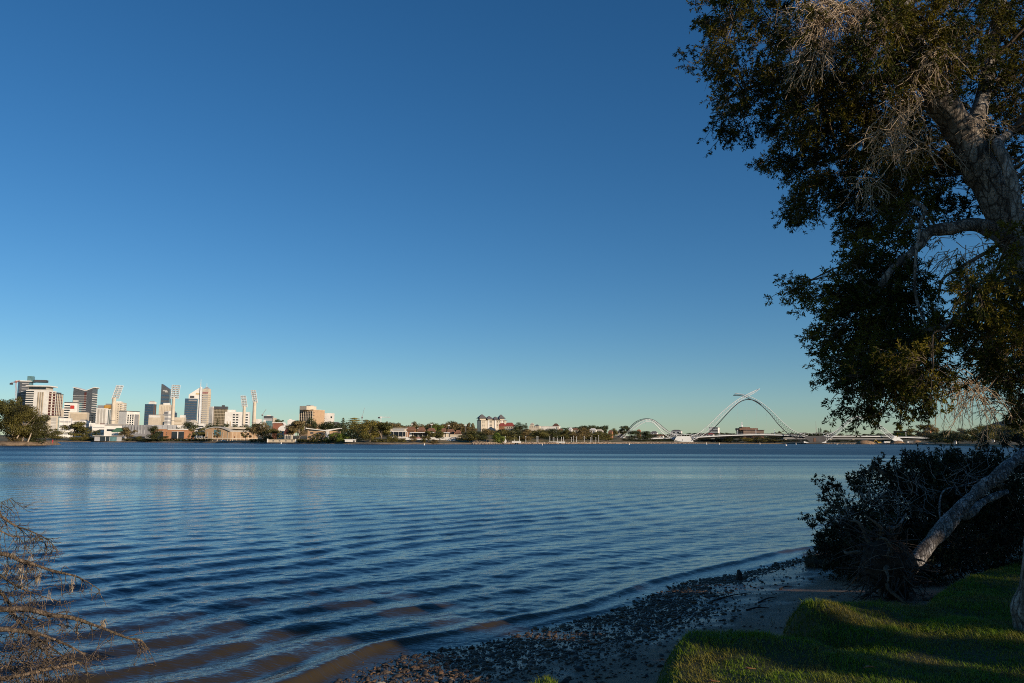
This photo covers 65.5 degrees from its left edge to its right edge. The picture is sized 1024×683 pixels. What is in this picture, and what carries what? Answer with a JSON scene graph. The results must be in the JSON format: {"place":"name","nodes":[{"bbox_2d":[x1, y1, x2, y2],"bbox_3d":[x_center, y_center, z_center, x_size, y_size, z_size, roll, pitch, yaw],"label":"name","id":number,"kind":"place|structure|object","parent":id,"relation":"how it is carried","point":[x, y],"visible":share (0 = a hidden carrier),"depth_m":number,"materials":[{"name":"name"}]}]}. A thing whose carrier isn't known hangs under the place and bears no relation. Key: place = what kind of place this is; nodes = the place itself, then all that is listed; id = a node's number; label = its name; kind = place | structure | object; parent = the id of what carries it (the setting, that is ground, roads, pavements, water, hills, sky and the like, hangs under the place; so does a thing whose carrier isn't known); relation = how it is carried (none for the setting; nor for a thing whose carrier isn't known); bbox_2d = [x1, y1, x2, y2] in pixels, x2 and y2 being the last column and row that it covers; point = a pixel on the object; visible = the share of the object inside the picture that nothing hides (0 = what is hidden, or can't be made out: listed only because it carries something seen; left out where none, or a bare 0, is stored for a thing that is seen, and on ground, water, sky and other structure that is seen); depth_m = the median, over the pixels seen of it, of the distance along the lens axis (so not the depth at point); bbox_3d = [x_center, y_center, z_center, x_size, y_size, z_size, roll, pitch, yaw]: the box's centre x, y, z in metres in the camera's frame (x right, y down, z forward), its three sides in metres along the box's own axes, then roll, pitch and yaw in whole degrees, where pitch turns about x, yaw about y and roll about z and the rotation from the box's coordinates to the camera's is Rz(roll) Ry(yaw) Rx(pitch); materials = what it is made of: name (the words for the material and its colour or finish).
{"place":"outdoors","nodes":[
{"label":"outdoors","id":0,"kind":"place"},
{"bbox_2d":[0,441,60,444],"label":"spit","id":1,"kind":"structure","parent":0,"point":[27,443],"depth_m":339.62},
{"bbox_2d":[0,399,19,437],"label":"riverside tree","id":2,"kind":"object","parent":1,"relation":"on","point":[6,408],"visible":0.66,"depth_m":347.60,"materials":[{"name":"green plant"}]},
{"bbox_2d":[0,404,40,440],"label":"riverside tree","id":3,"kind":"object","parent":1,"relation":"on","point":[18,416],"visible":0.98,"depth_m":340.56,"materials":[{"name":"green plant"}]},
{"bbox_2d":[27,436,45,442],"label":"riverside bush","id":4,"kind":"object","parent":1,"relation":"on","point":[35,438],"visible":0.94,"depth_m":344.92,"materials":[{"name":"green plant"}]},
{"bbox_2d":[21,413,52,439],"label":"riverside tree","id":5,"kind":"object","parent":1,"relation":"on","point":[41,421],"visible":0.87,"depth_m":346.84,"materials":[{"name":"green plant"}]},
{"bbox_2d":[0,497,171,682],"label":"dead branch","id":6,"kind":"object","parent":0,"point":[11,610],"visible":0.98,"depth_m":8.69,"materials":[{"name":"brown plant"}]},
{"bbox_2d":[0,429,1022,447],"bbox_3d":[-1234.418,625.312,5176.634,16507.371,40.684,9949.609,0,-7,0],"label":"bank","id":7,"kind":"structure","parent":0,"point":[616,438],"depth_m":785.10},
{"bbox_2d":[16,376,47,425],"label":"apartment tower","id":8,"kind":"structure","parent":7,"relation":"on","point":[23,387],"depth_m":1178.09,"materials":[{"name":"concrete"}]},
{"bbox_2d":[24,385,57,429],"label":"apartment tower","id":9,"kind":"structure","parent":7,"relation":"on","point":[42,398],"depth_m":1148.03,"materials":[{"name":"white concrete"}]},
{"bbox_2d":[39,415,60,435],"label":"office block","id":10,"kind":"structure","parent":7,"relation":"on","point":[53,422],"depth_m":993.43,"materials":[{"name":"concrete"}]},
{"bbox_2d":[48,430,65,438],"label":"gum tree","id":11,"kind":"object","parent":7,"relation":"on","point":[55,432],"visible":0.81,"depth_m":815.35,"materials":[{"name":"green plant"}]},
{"bbox_2d":[55,392,63,416],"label":"apartment tower","id":12,"kind":"structure","parent":7,"relation":"on","point":[59,404],"depth_m":1247.68,"materials":[{"name":"concrete"}]},
{"bbox_2d":[58,417,71,436],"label":"office block","id":13,"kind":"structure","parent":7,"relation":"on","point":[63,421],"depth_m":1002.03,"materials":[{"name":"white concrete"}]},
{"bbox_2d":[63,400,78,417],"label":"office tower","id":14,"kind":"structure","parent":7,"relation":"on","point":[73,406],"depth_m":1173.87,"materials":[{"name":"white concrete"}]},
{"bbox_2d":[59,421,93,436],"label":"gum tree","id":15,"kind":"object","parent":7,"relation":"on","point":[79,427],"visible":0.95,"depth_m":834.09,"materials":[{"name":"green plant"}]},
{"bbox_2d":[68,412,88,420],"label":"theatre","id":16,"kind":"structure","parent":7,"relation":"on","point":[76,416],"depth_m":1111.80,"materials":[{"name":"beige concrete"}]},
{"bbox_2d":[68,433,94,439],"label":"gum tree","id":17,"kind":"object","parent":7,"relation":"on","point":[81,435],"visible":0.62,"depth_m":812.77,"materials":[{"name":"green plant"}]},
{"bbox_2d":[73,387,99,421],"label":"apartment tower","id":18,"kind":"structure","parent":7,"relation":"on","point":[87,399],"depth_m":1347.80,"materials":[{"name":"concrete"}]},
{"bbox_2d":[92,423,106,436],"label":"office block","id":19,"kind":"structure","parent":7,"relation":"on","point":[96,427],"depth_m":990.70,"materials":[{"name":"white concrete"}]},
{"bbox_2d":[95,404,111,423],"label":"apartment tower","id":20,"kind":"structure","parent":7,"relation":"on","point":[103,413],"depth_m":1174.63,"materials":[{"name":"concrete"}]},
{"bbox_2d":[94,436,122,440],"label":"pavilion","id":21,"kind":"structure","parent":7,"relation":"on","point":[107,438],"depth_m":795.82,"materials":[{"name":"grey glass"}]},
{"bbox_2d":[104,424,127,435],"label":"house","id":22,"kind":"structure","parent":7,"relation":"on","point":[108,428],"depth_m":966.87,"materials":[{"name":"white concrete"}]},
{"bbox_2d":[110,385,123,423],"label":"floodlight tower","id":23,"kind":"structure","parent":7,"relation":"on","point":[119,388],"depth_m":996.62,"materials":[{"name":"beige concrete"}]},
{"bbox_2d":[115,401,126,423],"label":"apartment tower","id":24,"kind":"structure","parent":7,"relation":"on","point":[120,405],"depth_m":1244.93,"materials":[{"name":"beige concrete"}]},
{"bbox_2d":[118,427,137,437],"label":"gum tree","id":25,"kind":"object","parent":7,"relation":"on","point":[126,431],"visible":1,"depth_m":804.08,"materials":[{"name":"green plant"}]},
{"bbox_2d":[118,411,139,424],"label":"hotel","id":26,"kind":"structure","parent":7,"relation":"on","point":[130,417],"depth_m":1120.76,"materials":[{"name":"white concrete"}]},
{"bbox_2d":[122,425,151,439],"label":"arts building","id":27,"kind":"structure","parent":7,"relation":"on","point":[142,430],"depth_m":838.46,"materials":[{"name":"grey concrete"}]},
{"bbox_2d":[144,401,156,424],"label":"office tower","id":28,"kind":"structure","parent":7,"relation":"on","point":[150,407],"depth_m":1694.57,"materials":[{"name":"blue glass"}]},
{"bbox_2d":[146,425,162,438],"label":"gum tree","id":29,"kind":"object","parent":7,"relation":"on","point":[154,435],"visible":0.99,"depth_m":792.69,"materials":[{"name":"green plant"}]},
{"bbox_2d":[148,414,164,424],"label":"office block","id":30,"kind":"structure","parent":7,"relation":"on","point":[155,419],"depth_m":1343.06,"materials":[{"name":"beige concrete"}]},
{"bbox_2d":[158,403,171,414],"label":"office tower","id":31,"kind":"structure","parent":7,"relation":"on","point":[164,407],"depth_m":1792.14,"materials":[{"name":"beige concrete"}]},
{"bbox_2d":[160,384,170,404],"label":"office tower","id":32,"kind":"structure","parent":7,"relation":"on","point":[165,393],"depth_m":2994.74,"materials":[{"name":"glass"}]},
{"bbox_2d":[163,411,170,424],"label":"office block","id":33,"kind":"structure","parent":7,"relation":"on","point":[167,418],"depth_m":1395.50,"materials":[{"name":"grey concrete"}]},
{"bbox_2d":[151,425,185,428],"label":"arts building","id":34,"kind":"structure","parent":7,"relation":"on","point":[167,426],"depth_m":862.22,"materials":[{"name":"grey concrete"}]},
{"bbox_2d":[151,429,194,440],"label":"school building","id":35,"kind":"structure","parent":7,"relation":"on","point":[178,433],"depth_m":802.80,"materials":[{"name":"orange brick"}]},
{"bbox_2d":[170,385,180,424],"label":"floodlight tower","id":36,"kind":"structure","parent":7,"relation":"on","point":[173,398],"depth_m":956.65,"materials":[{"name":"beige concrete"}]},
{"bbox_2d":[174,415,185,424],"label":"apartment block","id":37,"kind":"structure","parent":7,"relation":"on","point":[181,419],"depth_m":1342.23,"materials":[{"name":"beige concrete"}]},
{"bbox_2d":[176,421,198,436],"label":"gum tree","id":38,"kind":"object","parent":7,"relation":"on","point":[186,425],"visible":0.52,"depth_m":818.98,"materials":[{"name":"green plant"}]},
{"bbox_2d":[184,398,197,422],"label":"office tower","id":39,"kind":"structure","parent":7,"relation":"on","point":[190,409],"depth_m":2487.81,"materials":[{"name":"blue glass"}]},
{"bbox_2d":[189,385,202,422],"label":"office tower","id":40,"kind":"structure","parent":7,"relation":"on","point":[196,394],"depth_m":2642.11,"materials":[{"name":"white paint"}]},
{"bbox_2d":[201,387,210,426],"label":"office tower","id":41,"kind":"structure","parent":7,"relation":"on","point":[206,397],"depth_m":2794.59,"materials":[{"name":"beige concrete"}]},
{"bbox_2d":[208,407,213,424],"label":"office tower","id":42,"kind":"structure","parent":7,"relation":"on","point":[211,414],"depth_m":2192.30,"materials":[{"name":"white concrete"}]},
{"bbox_2d":[213,405,227,426],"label":"office tower","id":43,"kind":"structure","parent":7,"relation":"on","point":[219,412],"depth_m":1739.41,"materials":[{"name":"beige concrete"}]},
{"bbox_2d":[205,427,257,440],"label":"school hall","id":44,"kind":"structure","parent":7,"relation":"on","point":[230,433],"depth_m":738.86,"materials":[{"name":"beige brick"}]},
{"bbox_2d":[205,423,259,427],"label":"woods","id":45,"kind":"object","parent":7,"relation":"on","point":[225,425],"visible":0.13,"depth_m":899.85,"materials":[{"name":"green plant"}]},
{"bbox_2d":[224,410,249,426],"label":"hospital","id":46,"kind":"structure","parent":7,"relation":"on","point":[232,417],"depth_m":1339.84,"materials":[{"name":"white concrete"}]},
{"bbox_2d":[69,438,405,442],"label":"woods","id":47,"kind":"object","parent":7,"relation":"on","point":[251,440],"visible":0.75,"depth_m":676.02,"materials":[{"name":"green plant"}]},
{"bbox_2d":[241,396,247,426],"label":"floodlight tower","id":48,"kind":"structure","parent":7,"relation":"on","point":[244,405],"depth_m":1244.40,"materials":[{"name":"white concrete"}]},
{"bbox_2d":[251,390,257,423],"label":"floodlight tower","id":49,"kind":"structure","parent":7,"relation":"on","point":[254,409],"depth_m":1075.32,"materials":[{"name":"beige concrete"}]},
{"bbox_2d":[248,422,271,438],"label":"gum tree","id":50,"kind":"object","parent":7,"relation":"on","point":[256,429],"visible":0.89,"depth_m":685.94,"materials":[{"name":"green plant"}]},
{"bbox_2d":[263,415,273,427],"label":"office block","id":51,"kind":"structure","parent":7,"relation":"on","point":[268,419],"depth_m":1491.83,"materials":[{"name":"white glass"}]},
{"bbox_2d":[261,428,283,439],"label":"gum tree","id":52,"kind":"object","parent":7,"relation":"on","point":[271,431],"visible":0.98,"depth_m":668.75,"materials":[{"name":"green plant"}]},
{"bbox_2d":[284,420,312,438],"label":"gum tree","id":53,"kind":"object","parent":7,"relation":"on","point":[295,426],"visible":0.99,"depth_m":640.05,"materials":[{"name":"green plant"}]},
{"bbox_2d":[305,417,317,432],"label":"gum tree","id":54,"kind":"object","parent":7,"relation":"on","point":[313,425],"visible":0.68,"depth_m":840.56,"materials":[{"name":"green plant"}]},
{"bbox_2d":[299,405,324,435],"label":"hotel","id":55,"kind":"structure","parent":7,"relation":"on","point":[306,412],"depth_m":1101.34,"materials":[{"name":"beige concrete"}]},
{"bbox_2d":[306,428,341,440],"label":"house","id":56,"kind":"structure","parent":7,"relation":"on","point":[311,433],"depth_m":644.95,"materials":[{"name":"beige brick"}]},
{"bbox_2d":[315,421,336,430],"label":"gum tree","id":57,"kind":"object","parent":7,"relation":"on","point":[329,424],"visible":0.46,"depth_m":777.76,"materials":[{"name":"green plant"}]},
{"bbox_2d":[324,413,334,421],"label":"hospital","id":58,"kind":"structure","parent":7,"relation":"on","point":[328,417],"depth_m":1124.85,"materials":[{"name":"white concrete"}]},
{"bbox_2d":[334,433,350,441],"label":"shrub","id":59,"kind":"object","parent":7,"relation":"on","point":[341,437],"visible":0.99,"depth_m":604.44,"materials":[{"name":"green plant"}]},
{"bbox_2d":[342,418,367,440],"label":"conifer","id":60,"kind":"object","parent":7,"relation":"on","point":[354,428],"visible":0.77,"depth_m":616.06,"materials":[{"name":"green plant"}]},
{"bbox_2d":[357,420,382,441],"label":"gum tree","id":61,"kind":"object","parent":7,"relation":"on","point":[364,434],"visible":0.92,"depth_m":596.62,"materials":[{"name":"green plant"}]},
{"bbox_2d":[371,422,393,440],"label":"gum tree","id":62,"kind":"object","parent":7,"relation":"on","point":[384,429],"visible":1,"depth_m":597.29,"materials":[{"name":"green plant"}]},
{"bbox_2d":[390,428,407,439],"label":"clubhouse","id":63,"kind":"structure","parent":7,"relation":"on","point":[399,433],"depth_m":655.42,"materials":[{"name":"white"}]},
{"bbox_2d":[319,421,515,436],"bbox_3d":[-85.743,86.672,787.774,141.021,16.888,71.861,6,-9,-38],"label":"woods","id":64,"kind":"object","parent":7,"relation":"on","point":[461,427],"visible":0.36,"depth_m":786.05,"materials":[{"name":"green plant"}]},
{"bbox_2d":[409,432,449,436],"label":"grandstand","id":65,"kind":"object","parent":7,"relation":"on","point":[421,434],"visible":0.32,"depth_m":685.52,"materials":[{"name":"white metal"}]},
{"bbox_2d":[406,437,455,440],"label":"river wall","id":66,"kind":"structure","parent":7,"relation":"on","point":[445,438],"depth_m":644.94,"materials":[{"name":"white concrete"}]},
{"bbox_2d":[456,430,478,441],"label":"gum tree","id":67,"kind":"object","parent":7,"relation":"on","point":[469,438],"visible":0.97,"depth_m":638.49,"materials":[{"name":"green plant"}]},
{"bbox_2d":[468,431,488,441],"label":"gum tree","id":68,"kind":"object","parent":7,"relation":"on","point":[481,437],"visible":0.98,"depth_m":640.58,"materials":[{"name":"green plant"}]},
{"bbox_2d":[476,414,506,430],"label":"apartment block","id":69,"kind":"structure","parent":7,"relation":"on","point":[488,422],"depth_m":900.08,"materials":[{"name":"stone"}]},
{"bbox_2d":[491,432,505,443],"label":"gum tree","id":70,"kind":"object","parent":7,"relation":"on","point":[495,438],"visible":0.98,"depth_m":658.04,"materials":[{"name":"green plant"}]},
{"bbox_2d":[496,428,518,440],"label":"gum tree","id":71,"kind":"object","parent":7,"relation":"on","point":[504,432],"visible":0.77,"depth_m":695.83,"materials":[{"name":"green plant"}]},
{"bbox_2d":[511,422,524,431],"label":"gum tree","id":72,"kind":"object","parent":7,"relation":"on","point":[519,428],"visible":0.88,"depth_m":841.38,"materials":[{"name":"green plant"}]},
{"bbox_2d":[515,429,532,439],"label":"gum tree","id":73,"kind":"object","parent":7,"relation":"on","point":[525,432],"visible":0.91,"depth_m":730.21,"materials":[{"name":"green plant"}]},
{"bbox_2d":[531,428,549,439],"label":"gum tree","id":74,"kind":"object","parent":7,"relation":"on","point":[541,433],"visible":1,"depth_m":754.87,"materials":[{"name":"green plant"}]},
{"bbox_2d":[543,428,561,440],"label":"gum tree","id":75,"kind":"object","parent":7,"relation":"on","point":[552,432],"visible":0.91,"depth_m":778.59,"materials":[{"name":"green plant"}]},
{"bbox_2d":[497,430,609,439],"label":"woods","id":76,"kind":"object","parent":7,"relation":"on","point":[531,434],"visible":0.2,"depth_m":875.66,"materials":[{"name":"green plant"}]},
{"bbox_2d":[567,432,582,440],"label":"gum tree","id":77,"kind":"object","parent":7,"relation":"on","point":[574,436],"visible":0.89,"depth_m":814.84,"materials":[{"name":"green plant"}]},
{"bbox_2d":[560,425,607,433],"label":"woods","id":78,"kind":"object","parent":7,"relation":"on","point":[597,427],"visible":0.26,"depth_m":1126.86,"materials":[{"name":"green plant"}]},
{"bbox_2d":[576,427,592,440],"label":"gum tree","id":79,"kind":"object","parent":7,"relation":"on","point":[583,432],"visible":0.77,"depth_m":852.54,"materials":[{"name":"green plant"}]},
{"bbox_2d":[618,425,629,435],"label":"gum tree","id":80,"kind":"object","parent":7,"relation":"on","point":[625,429],"visible":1,"depth_m":1151.39,"materials":[{"name":"green plant"}]},
{"bbox_2d":[627,430,642,439],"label":"gum tree","id":81,"kind":"object","parent":7,"relation":"on","point":[633,434],"visible":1,"depth_m":1073.02,"materials":[{"name":"green plant"}]},
{"bbox_2d":[640,431,656,439],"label":"gum tree","id":82,"kind":"object","parent":7,"relation":"on","point":[645,433],"visible":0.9,"depth_m":1098.32,"materials":[{"name":"green plant"}]},
{"bbox_2d":[472,441,927,444],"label":"riprap","id":83,"kind":"object","parent":7,"relation":"on","point":[477,442],"visible":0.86,"depth_m":922.55,"materials":[{"name":"grey stone"}]},
{"bbox_2d":[735,422,763,438],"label":"office block","id":84,"kind":"structure","parent":7,"relation":"on","point":[742,430],"depth_m":1495.08,"materials":[{"name":"beige brick"}]},
{"bbox_2d":[623,439,891,441],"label":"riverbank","id":85,"kind":"structure","parent":7,"relation":"on","point":[836,440],"depth_m":1217.59,"materials":[{"name":"brown plant"}]},
{"bbox_2d":[618,389,924,443],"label":"footbridge","id":86,"kind":"object","parent":7,"relation":"on","point":[811,439],"visible":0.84,"depth_m":1173.93,"materials":[{"name":"white metal"}]},
{"bbox_2d":[642,432,927,439],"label":"woods","id":87,"kind":"object","parent":7,"relation":"on","point":[805,434],"visible":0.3,"depth_m":1466.53,"materials":[{"name":"green plant"}]},
{"bbox_2d":[782,437,889,439],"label":"road bridge","id":88,"kind":"structure","parent":7,"relation":"on","point":[785,438],"depth_m":1409.88,"materials":[{"name":"concrete"}]},
{"bbox_2d":[913,424,939,435],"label":"gum tree","id":89,"kind":"object","parent":7,"relation":"on","point":[920,433],"visible":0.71,"depth_m":1191.98,"materials":[{"name":"green plant"}]},
{"bbox_2d":[920,434,941,443],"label":"riverside tree","id":90,"kind":"object","parent":7,"relation":"on","point":[934,436],"visible":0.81,"depth_m":885.90,"materials":[{"name":"green plant"}]},
{"bbox_2d":[945,432,965,441],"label":"riverside tree","id":91,"kind":"object","parent":7,"relation":"on","point":[954,438],"visible":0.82,"depth_m":729.37,"materials":[{"name":"green plant"}]},
{"bbox_2d":[959,430,980,442],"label":"riverside tree","id":92,"kind":"object","parent":7,"relation":"on","point":[966,438],"visible":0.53,"depth_m":705.15,"materials":[{"name":"green plant"}]},
{"bbox_2d":[966,425,993,440],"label":"riverside tree","id":93,"kind":"object","parent":7,"relation":"on","point":[976,428],"visible":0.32,"depth_m":687.50,"materials":[{"name":"green plant"}]},
{"bbox_2d":[980,424,1004,441],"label":"riverside tree","id":94,"kind":"object","parent":7,"relation":"on","point":[991,431],"visible":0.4,"depth_m":622.45,"materials":[{"name":"green plant"}]},
{"bbox_2d":[993,425,1018,442],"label":"riverside tree","id":95,"kind":"object","parent":7,"relation":"on","point":[1002,428],"visible":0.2,"depth_m":552.11,"materials":[{"name":"green plant"}]},
{"bbox_2d":[0,442,1023,682],"bbox_3d":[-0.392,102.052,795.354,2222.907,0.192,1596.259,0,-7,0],"label":"river","id":96,"kind":"structure","parent":0,"point":[269,563],"depth_m":21.53,"materials":[{"name":"liquid"}]},
{"bbox_2d":[0,0,1023,437],"label":"sky","id":97,"kind":"structure","parent":0,"point":[424,212],"materials":[{"name":"blue"}]},
{"bbox_2d":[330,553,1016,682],"bbox_3d":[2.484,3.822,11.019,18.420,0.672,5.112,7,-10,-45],"label":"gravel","id":98,"kind":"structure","parent":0,"point":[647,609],"depth_m":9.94,"materials":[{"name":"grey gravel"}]},
{"bbox_2d":[345,505,1023,682],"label":"beach","id":99,"kind":"structure","parent":0,"point":[788,597],"depth_m":10.57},
{"bbox_2d":[796,547,840,566],"bbox_3d":[6.320,4.322,15.903,1.004,0.505,1.528,0,-7,0],"label":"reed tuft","id":100,"kind":"object","parent":99,"relation":"on","point":[809,557],"visible":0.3,"depth_m":16.19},
{"bbox_2d":[797,430,1023,604],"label":"bush","id":101,"kind":"object","parent":99,"relation":"on","point":[892,556],"visible":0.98,"depth_m":12.75,"materials":[{"name":"green plant"}]},
{"bbox_2d":[530,555,1023,682],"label":"lawn","id":102,"kind":"structure","parent":0,"point":[785,658],"depth_m":6.99,"materials":[{"name":"plant"}]},
{"bbox_2d":[672,0,1023,632],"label":"paperbark tree","id":103,"kind":"object","parent":102,"relation":"on","point":[876,364],"visible":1,"depth_m":7.04,"materials":[{"name":"green plant"}]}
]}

